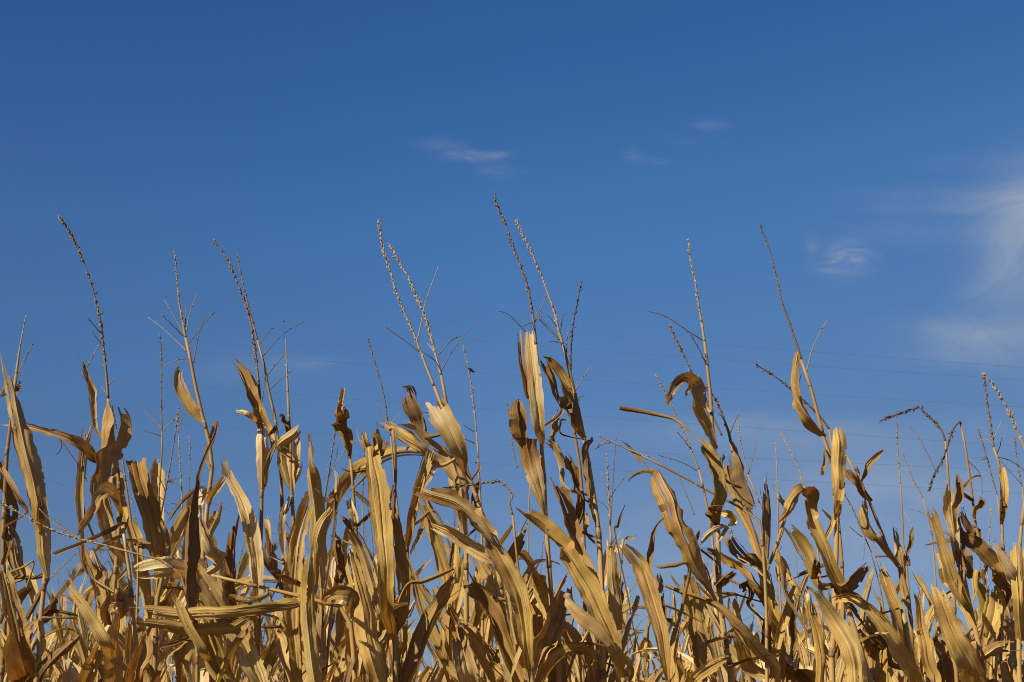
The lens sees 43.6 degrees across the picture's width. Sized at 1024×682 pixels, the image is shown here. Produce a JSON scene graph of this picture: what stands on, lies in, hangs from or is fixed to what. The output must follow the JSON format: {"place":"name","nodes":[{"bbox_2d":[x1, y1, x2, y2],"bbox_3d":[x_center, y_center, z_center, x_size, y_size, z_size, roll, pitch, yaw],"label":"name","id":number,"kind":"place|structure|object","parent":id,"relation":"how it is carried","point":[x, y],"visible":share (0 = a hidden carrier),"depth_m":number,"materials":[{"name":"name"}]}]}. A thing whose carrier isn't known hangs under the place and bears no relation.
{"place":"outdoors","nodes":[
{"label":"outdoors","id":0,"kind":"place"},
{"bbox_2d":[6,370,1010,445],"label":"power cable","id":1,"kind":"object","parent":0,"point":[505,410],"visible":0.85,"depth_m":44.75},
{"bbox_2d":[6,429,1013,492],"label":"power cable","id":2,"kind":"object","parent":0,"point":[561,467],"visible":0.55,"depth_m":45.40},
{"bbox_2d":[6,298,1016,379],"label":"power cable","id":3,"kind":"object","parent":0,"point":[499,342],"visible":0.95,"depth_m":44.16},
{"bbox_2d":[0,279,1023,367],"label":"power cable","id":4,"kind":"object","parent":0,"point":[510,327],"visible":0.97,"depth_m":43.67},
{"bbox_2d":[9,337,1014,406],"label":"power cable","id":5,"kind":"object","parent":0,"point":[505,374],"visible":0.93,"depth_m":44.49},
{"bbox_2d":[0,0,1023,681],"label":"sky","id":6,"kind":"structure","parent":0,"point":[875,147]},
{"bbox_2d":[2,411,1023,471],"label":"power cable","id":7,"kind":"object","parent":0,"point":[515,445],"visible":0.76,"depth_m":44.99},
{"label":"ground","id":8,"kind":"structure","parent":0,"visible":0},
{"bbox_2d":[0,315,49,681],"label":"corn plant","id":9,"kind":"object","parent":8,"relation":"on","point":[19,658],"visible":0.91,"depth_m":2.68,"materials":[{"name":"beige plant"}]},
{"bbox_2d":[0,527,75,681],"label":"corn plant","id":10,"kind":"object","parent":8,"relation":"on","point":[33,645],"visible":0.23,"depth_m":3.99,"materials":[{"name":"brown plant"}]},
{"bbox_2d":[0,354,82,681],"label":"corn plant","id":11,"kind":"object","parent":8,"relation":"on","point":[30,464],"visible":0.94,"depth_m":2.58,"materials":[{"name":"beige plant"}]},
{"bbox_2d":[0,542,88,681],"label":"corn plant","id":12,"kind":"object","parent":8,"relation":"on","point":[34,591],"visible":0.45,"depth_m":5.08,"materials":[{"name":"brown plant"}]},
{"bbox_2d":[29,608,65,681],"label":"corn plant","id":13,"kind":"object","parent":8,"relation":"on","point":[47,641],"visible":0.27,"depth_m":6.70,"materials":[{"name":"yellow plant"}]},
{"bbox_2d":[42,615,65,681],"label":"corn plant","id":14,"kind":"object","parent":8,"relation":"on","point":[53,647],"visible":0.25,"depth_m":7.63,"materials":[{"name":"brown plant"}]},
{"bbox_2d":[46,579,70,670],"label":"corn plant","id":15,"kind":"object","parent":8,"relation":"on","point":[62,606],"visible":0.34,"depth_m":9.04,"materials":[{"name":"yellow plant"}]},
{"bbox_2d":[30,569,89,671],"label":"corn plant","id":16,"kind":"object","parent":8,"relation":"on","point":[58,664],"visible":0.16,"depth_m":6.20,"materials":[{"name":"brown plant"}]},
{"bbox_2d":[49,587,88,677],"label":"corn plant","id":17,"kind":"object","parent":8,"relation":"on","point":[57,669],"visible":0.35,"depth_m":5.54,"materials":[{"name":"brown plant"}]},
{"bbox_2d":[58,555,104,663],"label":"corn plant","id":18,"kind":"object","parent":8,"relation":"on","point":[89,596],"visible":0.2,"depth_m":7.25,"materials":[{"name":"brown plant"}]},
{"bbox_2d":[66,568,99,678],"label":"corn plant","id":19,"kind":"object","parent":8,"relation":"on","point":[82,644],"visible":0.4,"depth_m":4.62,"materials":[{"name":"brown plant"}]},
{"bbox_2d":[1,216,166,681],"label":"corn plant","id":20,"kind":"object","parent":8,"relation":"on","point":[106,458],"visible":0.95,"depth_m":2.74,"materials":[{"name":"beige plant"}]},
{"bbox_2d":[58,600,117,674],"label":"corn plant","id":21,"kind":"object","parent":8,"relation":"on","point":[94,641],"visible":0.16,"depth_m":4.83,"materials":[{"name":"brown plant"}]},
{"bbox_2d":[63,538,135,681],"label":"corn plant","id":22,"kind":"object","parent":8,"relation":"on","point":[88,589],"visible":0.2,"depth_m":5.70,"materials":[{"name":"brown plant"}]},
{"bbox_2d":[0,501,253,681],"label":"corn plant","id":23,"kind":"object","parent":8,"relation":"on","point":[198,671],"visible":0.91,"depth_m":2.44,"materials":[{"name":"beige plant"}]},
{"bbox_2d":[88,414,166,681],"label":"corn plant","id":24,"kind":"object","parent":8,"relation":"on","point":[100,670],"visible":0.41,"depth_m":3.16,"materials":[{"name":"brown plant"}]},
{"bbox_2d":[53,522,206,681],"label":"corn plant","id":25,"kind":"object","parent":8,"relation":"on","point":[138,651],"visible":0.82,"depth_m":2.56,"materials":[{"name":"beige plant"}]},
{"bbox_2d":[125,458,183,681],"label":"corn plant","id":26,"kind":"object","parent":8,"relation":"on","point":[157,536],"visible":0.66,"depth_m":2.78,"materials":[{"name":"beige plant"}]},
{"bbox_2d":[123,523,187,676],"bbox_3d":[-1.088,1.409,3.028,0.202,2.081,0.460,-6,-18,37],"label":"corn plant","id":27,"kind":"object","parent":8,"relation":"on","point":[162,596],"visible":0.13,"depth_m":3.31,"materials":[{"name":"brown plant"}]},
{"bbox_2d":[106,407,213,681],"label":"corn plant","id":28,"kind":"object","parent":8,"relation":"on","point":[175,531],"visible":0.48,"depth_m":3.33,"materials":[{"name":"beige plant"}]},
{"bbox_2d":[139,333,181,679],"bbox_3d":[-0.942,1.203,3.136,0.161,2.534,0.127,0,-15,0],"label":"corn plant","id":29,"kind":"object","parent":8,"relation":"on","point":[147,571],"visible":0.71,"depth_m":3.35,"materials":[{"name":"brown plant"}]},
{"bbox_2d":[176,414,185,557],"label":"corn plant","id":30,"kind":"object","parent":8,"relation":"on","point":[177,554],"visible":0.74,"depth_m":3.58,"materials":[{"name":"brown plant"}]},
{"bbox_2d":[148,252,230,653],"bbox_3d":[-0.676,1.036,2.587,0.264,2.567,0.140,6,-16,-21],"label":"corn plant","id":31,"kind":"object","parent":8,"relation":"on","point":[193,410],"visible":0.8,"depth_m":2.79,"materials":[{"name":"beige plant"}]},
{"bbox_2d":[164,436,222,681],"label":"corn plant","id":32,"kind":"object","parent":8,"relation":"on","point":[183,654],"visible":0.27,"depth_m":3.32,"materials":[{"name":"brown plant"}]},
{"bbox_2d":[164,530,270,681],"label":"corn plant","id":33,"kind":"object","parent":8,"relation":"on","point":[263,654],"visible":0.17,"depth_m":3.97,"materials":[{"name":"brown plant"}]},
{"bbox_2d":[168,421,268,681],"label":"corn plant","id":34,"kind":"object","parent":8,"relation":"on","point":[211,650],"visible":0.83,"depth_m":2.45,"materials":[{"name":"beige plant"}]},
{"bbox_2d":[220,512,254,677],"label":"corn plant","id":35,"kind":"object","parent":8,"relation":"on","point":[243,565],"visible":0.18,"depth_m":5.59,"materials":[{"name":"brown plant"}]},
{"bbox_2d":[198,560,281,605],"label":"corn plant","id":36,"kind":"object","parent":8,"relation":"on","point":[237,586],"visible":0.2,"depth_m":4.09,"materials":[{"name":"brown plant"}]},
{"bbox_2d":[129,574,366,681],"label":"corn plant","id":37,"kind":"object","parent":8,"relation":"on","point":[245,611],"visible":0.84,"depth_m":2.43,"materials":[{"name":"brown plant"}]},
{"bbox_2d":[211,239,284,680],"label":"corn plant","id":38,"kind":"object","parent":8,"relation":"on","point":[251,526],"visible":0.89,"depth_m":2.78,"materials":[{"name":"beige plant"}]},
{"bbox_2d":[236,255,326,681],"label":"corn plant","id":39,"kind":"object","parent":8,"relation":"on","point":[271,562],"visible":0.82,"depth_m":2.88,"materials":[{"name":"beige plant"}]},
{"bbox_2d":[269,491,313,681],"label":"corn plant","id":40,"kind":"object","parent":8,"relation":"on","point":[290,617],"visible":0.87,"depth_m":2.59,"materials":[{"name":"beige plant"}]},
{"bbox_2d":[262,339,342,681],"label":"corn plant","id":41,"kind":"object","parent":8,"relation":"on","point":[288,461],"visible":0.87,"depth_m":2.74,"materials":[{"name":"beige plant"}]},
{"bbox_2d":[276,488,345,681],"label":"corn plant","id":42,"kind":"object","parent":8,"relation":"on","point":[309,632],"visible":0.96,"depth_m":2.49,"materials":[{"name":"beige plant"}]},
{"bbox_2d":[315,455,364,674],"bbox_3d":[-0.415,1.394,3.259,0.234,2.230,0.154,2,-15,-7],"label":"corn plant","id":43,"kind":"object","parent":8,"relation":"on","point":[336,650],"visible":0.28,"depth_m":3.47,"materials":[{"name":"brown plant"}]},
{"bbox_2d":[290,518,390,676],"bbox_3d":[-0.503,1.445,3.095,0.346,2.048,0.240,-3,-16,12],"label":"corn plant","id":44,"kind":"object","parent":8,"relation":"on","point":[331,615],"visible":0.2,"depth_m":3.31,"materials":[{"name":"brown plant"}]},
{"bbox_2d":[279,395,422,681],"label":"corn plant","id":45,"kind":"object","parent":8,"relation":"on","point":[313,483],"visible":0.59,"depth_m":3.29,"materials":[{"name":"beige plant"}]},
{"bbox_2d":[321,387,414,681],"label":"corn plant","id":46,"kind":"object","parent":8,"relation":"on","point":[341,428],"visible":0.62,"depth_m":2.83,"materials":[{"name":"beige plant"}]},
{"bbox_2d":[349,502,431,610],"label":"corn plant","id":47,"kind":"object","parent":8,"relation":"on","point":[419,570],"visible":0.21,"depth_m":5.45,"materials":[{"name":"brown plant"}]},
{"bbox_2d":[378,565,402,681],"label":"corn plant","id":48,"kind":"object","parent":8,"relation":"on","point":[389,654],"visible":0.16,"depth_m":5.49,"materials":[{"name":"brown plant"}]},
{"bbox_2d":[344,528,453,681],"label":"corn plant","id":49,"kind":"object","parent":8,"relation":"on","point":[370,638],"visible":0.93,"depth_m":2.51,"materials":[{"name":"brown plant"}]},
{"bbox_2d":[367,337,437,681],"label":"corn plant","id":50,"kind":"object","parent":8,"relation":"on","point":[418,667],"visible":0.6,"depth_m":3.39,"materials":[{"name":"brown plant"}]},
{"bbox_2d":[357,422,460,681],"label":"corn plant","id":51,"kind":"object","parent":8,"relation":"on","point":[387,526],"visible":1,"depth_m":2.56,"materials":[{"name":"beige plant"}]},
{"bbox_2d":[389,628,442,681],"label":"corn plant","id":52,"kind":"object","parent":8,"relation":"on","point":[424,675],"visible":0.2,"depth_m":4.05,"materials":[{"name":"yellow plant"}]},
{"bbox_2d":[419,501,480,681],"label":"corn plant","id":53,"kind":"object","parent":8,"relation":"on","point":[456,561],"visible":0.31,"depth_m":3.49,"materials":[{"name":"beige plant"}]},
{"bbox_2d":[421,531,484,633],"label":"corn plant","id":54,"kind":"object","parent":8,"relation":"on","point":[430,596],"visible":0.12,"depth_m":5.50,"materials":[{"name":"brown plant"}]},
{"bbox_2d":[387,243,527,681],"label":"corn plant","id":55,"kind":"object","parent":8,"relation":"on","point":[461,666],"visible":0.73,"depth_m":2.79,"materials":[{"name":"beige plant"}]},
{"bbox_2d":[377,219,560,681],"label":"corn plant","id":56,"kind":"object","parent":8,"relation":"on","point":[444,423],"visible":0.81,"depth_m":2.72,"materials":[{"name":"beige plant"}]},
{"bbox_2d":[444,522,514,656],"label":"corn plant","id":57,"kind":"object","parent":8,"relation":"on","point":[472,602],"visible":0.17,"depth_m":4.96,"materials":[{"name":"brown plant"}]},
{"bbox_2d":[463,345,498,681],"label":"corn plant","id":58,"kind":"object","parent":8,"relation":"on","point":[485,629],"visible":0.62,"depth_m":3.40,"materials":[{"name":"brown plant"}]},
{"bbox_2d":[443,479,551,634],"bbox_3d":[-0.030,1.288,2.498,0.254,2.034,0.160,-6,-16,20],"label":"corn plant","id":59,"kind":"object","parent":8,"relation":"on","point":[538,621],"visible":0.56,"depth_m":2.66,"materials":[{"name":"brown plant"}]},
{"bbox_2d":[409,486,597,681],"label":"corn plant","id":60,"kind":"object","parent":8,"relation":"on","point":[531,659],"visible":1,"depth_m":2.54,"materials":[{"name":"beige plant"}]},
{"bbox_2d":[444,520,564,643],"bbox_3d":[0.032,1.421,2.954,0.303,2.019,0.466,-14,-21,42],"label":"corn plant","id":61,"kind":"object","parent":8,"relation":"on","point":[484,570],"visible":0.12,"depth_m":3.13,"materials":[{"name":"brown plant"}]},
{"bbox_2d":[0,578,1022,681],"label":"distant corn","id":62,"kind":"object","parent":8,"relation":"on","point":[647,656],"visible":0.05,"depth_m":10.80,"materials":[{"name":"yellow plant"}]},
{"bbox_2d":[505,399,529,587],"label":"corn plant","id":63,"kind":"object","parent":8,"relation":"on","point":[529,493],"visible":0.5,"depth_m":3.61,"materials":[{"name":"brown plant"}]},
{"bbox_2d":[493,193,605,681],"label":"corn plant","id":64,"kind":"object","parent":8,"relation":"on","point":[533,461],"visible":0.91,"depth_m":2.72,"materials":[{"name":"brown plant"}]},
{"bbox_2d":[516,477,636,681],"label":"corn plant","id":65,"kind":"object","parent":8,"relation":"on","point":[599,622],"visible":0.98,"depth_m":2.56,"materials":[{"name":"yellow plant"}]},
{"bbox_2d":[515,219,639,681],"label":"corn plant","id":66,"kind":"object","parent":8,"relation":"on","point":[598,671],"visible":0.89,"depth_m":2.79,"materials":[{"name":"brown plant"}]},
{"bbox_2d":[543,281,623,681],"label":"corn plant","id":67,"kind":"object","parent":8,"relation":"on","point":[570,632],"visible":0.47,"depth_m":2.90,"materials":[{"name":"brown plant"}]},
{"bbox_2d":[597,436,664,681],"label":"corn plant","id":68,"kind":"object","parent":8,"relation":"on","point":[650,678],"visible":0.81,"depth_m":3.25,"materials":[{"name":"brown plant"}]},
{"bbox_2d":[622,565,643,666],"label":"corn plant","id":69,"kind":"object","parent":8,"relation":"on","point":[625,601],"visible":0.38,"depth_m":8.31,"materials":[{"name":"yellow plant"}]},
{"bbox_2d":[623,615,663,681],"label":"corn plant","id":70,"kind":"object","parent":8,"relation":"on","point":[643,644],"visible":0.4,"depth_m":6.17,"materials":[{"name":"brown plant"}]},
{"bbox_2d":[640,617,687,681],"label":"corn plant","id":71,"kind":"object","parent":8,"relation":"on","point":[680,632],"visible":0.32,"depth_m":7.61,"materials":[{"name":"yellow plant"}]},
{"bbox_2d":[614,505,728,681],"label":"corn plant","id":72,"kind":"object","parent":8,"relation":"on","point":[655,606],"visible":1,"depth_m":2.52,"materials":[{"name":"yellow plant"}]},
{"bbox_2d":[652,590,692,658],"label":"corn plant","id":73,"kind":"object","parent":8,"relation":"on","point":[674,611],"visible":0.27,"depth_m":5.98,"materials":[{"name":"yellow plant"}]},
{"bbox_2d":[594,434,797,681],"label":"corn plant","id":74,"kind":"object","parent":8,"relation":"on","point":[782,626],"visible":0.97,"depth_m":2.71,"materials":[{"name":"brown plant"}]},
{"bbox_2d":[631,579,762,681],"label":"corn plant","id":75,"kind":"object","parent":8,"relation":"on","point":[689,659],"visible":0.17,"depth_m":3.44,"materials":[{"name":"yellow plant"}]},
{"bbox_2d":[619,239,780,681],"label":"corn plant","id":76,"kind":"object","parent":8,"relation":"on","point":[676,526],"visible":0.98,"depth_m":2.68,"materials":[{"name":"brown plant"}]},
{"bbox_2d":[689,558,712,652],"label":"corn plant","id":77,"kind":"object","parent":8,"relation":"on","point":[707,620],"visible":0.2,"depth_m":6.78,"materials":[{"name":"yellow plant"}]},
{"bbox_2d":[676,575,736,681],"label":"corn plant","id":78,"kind":"object","parent":8,"relation":"on","point":[696,629],"visible":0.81,"depth_m":2.60,"materials":[{"name":"brown plant"}]},
{"bbox_2d":[654,374,797,681],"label":"corn plant","id":79,"kind":"object","parent":8,"relation":"on","point":[793,631],"visible":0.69,"depth_m":3.16,"materials":[{"name":"brown plant"}]},
{"bbox_2d":[668,324,799,681],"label":"corn plant","id":80,"kind":"object","parent":8,"relation":"on","point":[740,493],"visible":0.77,"depth_m":2.79,"materials":[{"name":"brown plant"}]},
{"bbox_2d":[737,415,764,681],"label":"corn plant","id":81,"kind":"object","parent":8,"relation":"on","point":[763,664],"visible":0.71,"depth_m":3.48,"materials":[{"name":"brown plant"}]},
{"bbox_2d":[753,443,785,681],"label":"corn plant","id":82,"kind":"object","parent":8,"relation":"on","point":[777,573],"visible":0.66,"depth_m":3.58,"materials":[{"name":"yellow plant"}]},
{"bbox_2d":[760,556,829,681],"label":"corn plant","id":83,"kind":"object","parent":8,"relation":"on","point":[801,634],"visible":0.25,"depth_m":5.58,"materials":[{"name":"yellow plant"}]},
{"bbox_2d":[772,549,829,661],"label":"corn plant","id":84,"kind":"object","parent":8,"relation":"on","point":[791,583],"visible":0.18,"depth_m":6.45,"materials":[{"name":"brown plant"}]},
{"bbox_2d":[788,560,815,670],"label":"corn plant","id":85,"kind":"object","parent":8,"relation":"on","point":[803,655],"visible":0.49,"depth_m":4.15,"materials":[{"name":"yellow plant"}]},
{"bbox_2d":[778,430,828,681],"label":"corn plant","id":86,"kind":"object","parent":8,"relation":"on","point":[806,664],"visible":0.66,"depth_m":3.34,"materials":[{"name":"brown plant"}]},
{"bbox_2d":[759,224,849,681],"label":"corn plant","id":87,"kind":"object","parent":8,"relation":"on","point":[837,457],"visible":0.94,"depth_m":2.69,"materials":[{"name":"brown plant"}]},
{"bbox_2d":[755,362,864,681],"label":"corn plant","id":88,"kind":"object","parent":8,"relation":"on","point":[794,672],"visible":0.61,"depth_m":2.77,"materials":[{"name":"brown plant"}]},
{"bbox_2d":[804,591,845,681],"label":"corn plant","id":89,"kind":"object","parent":8,"relation":"on","point":[839,612],"visible":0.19,"depth_m":4.14,"materials":[{"name":"yellow plant"}]},
{"bbox_2d":[774,483,888,681],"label":"corn plant","id":90,"kind":"object","parent":8,"relation":"on","point":[869,663],"visible":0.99,"depth_m":2.50,"materials":[{"name":"yellow plant"}]},
{"bbox_2d":[858,569,873,634],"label":"corn plant","id":91,"kind":"object","parent":8,"relation":"on","point":[862,613],"visible":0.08,"depth_m":7.06,"materials":[{"name":"yellow plant"}]},
{"bbox_2d":[844,493,892,681],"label":"corn plant","id":92,"kind":"object","parent":8,"relation":"on","point":[888,678],"visible":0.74,"depth_m":3.36,"materials":[{"name":"yellow plant"}]},
{"bbox_2d":[829,591,941,681],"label":"corn plant","id":93,"kind":"object","parent":8,"relation":"on","point":[900,653],"visible":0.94,"depth_m":2.52,"materials":[{"name":"yellow plant"}]},
{"bbox_2d":[845,449,945,681],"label":"corn plant","id":94,"kind":"object","parent":8,"relation":"on","point":[900,560],"visible":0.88,"depth_m":2.76,"materials":[{"name":"yellow plant"}]},
{"bbox_2d":[895,416,936,676],"bbox_3d":[1.092,1.353,3.312,0.088,2.338,0.336,0,-15,0],"label":"corn plant","id":95,"kind":"object","parent":8,"relation":"on","point":[897,587],"visible":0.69,"depth_m":3.50,"materials":[{"name":"yellow plant"}]},
{"bbox_2d":[879,405,960,681],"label":"corn plant","id":96,"kind":"object","parent":8,"relation":"on","point":[950,669],"visible":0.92,"depth_m":2.78,"materials":[{"name":"brown plant"}]},
{"bbox_2d":[913,572,934,639],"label":"corn plant","id":97,"kind":"object","parent":8,"relation":"on","point":[920,596],"visible":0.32,"depth_m":6.32,"materials":[{"name":"yellow plant"}]},
{"bbox_2d":[901,452,950,640],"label":"corn plant","id":98,"kind":"object","parent":8,"relation":"on","point":[938,627],"visible":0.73,"depth_m":3.63,"materials":[{"name":"yellow plant"}]},
{"bbox_2d":[872,541,981,681],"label":"corn plant","id":99,"kind":"object","parent":8,"relation":"on","point":[929,614],"visible":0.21,"depth_m":3.24,"materials":[{"name":"yellow plant"}]},
{"bbox_2d":[908,572,967,661],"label":"corn plant","id":100,"kind":"object","parent":8,"relation":"on","point":[921,583],"visible":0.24,"depth_m":5.72,"materials":[{"name":"yellow plant"}]},
{"bbox_2d":[928,475,1004,681],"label":"corn plant","id":101,"kind":"object","parent":8,"relation":"on","point":[971,666],"visible":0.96,"depth_m":2.58,"materials":[{"name":"yellow plant"}]},
{"bbox_2d":[926,421,1023,681],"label":"corn plant","id":102,"kind":"object","parent":8,"relation":"on","point":[979,546],"visible":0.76,"depth_m":2.71,"materials":[{"name":"yellow plant"}]},
{"bbox_2d":[956,505,1013,639],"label":"corn plant","id":103,"kind":"object","parent":8,"relation":"on","point":[979,589],"visible":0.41,"depth_m":3.39,"materials":[{"name":"yellow plant"}]},
{"bbox_2d":[965,376,1023,676],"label":"corn plant","id":104,"kind":"object","parent":8,"relation":"on","point":[1004,497],"visible":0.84,"depth_m":2.84,"materials":[{"name":"yellow plant"}]},
{"bbox_2d":[970,428,1023,644],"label":"corn plant","id":105,"kind":"object","parent":8,"relation":"on","point":[991,473],"visible":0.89,"depth_m":3.53,"materials":[{"name":"yellow plant"}]},
{"bbox_2d":[976,372,1023,681],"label":"corn plant","id":106,"kind":"object","parent":8,"relation":"on","point":[1011,667],"visible":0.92,"depth_m":2.62,"materials":[{"name":"brown plant"}]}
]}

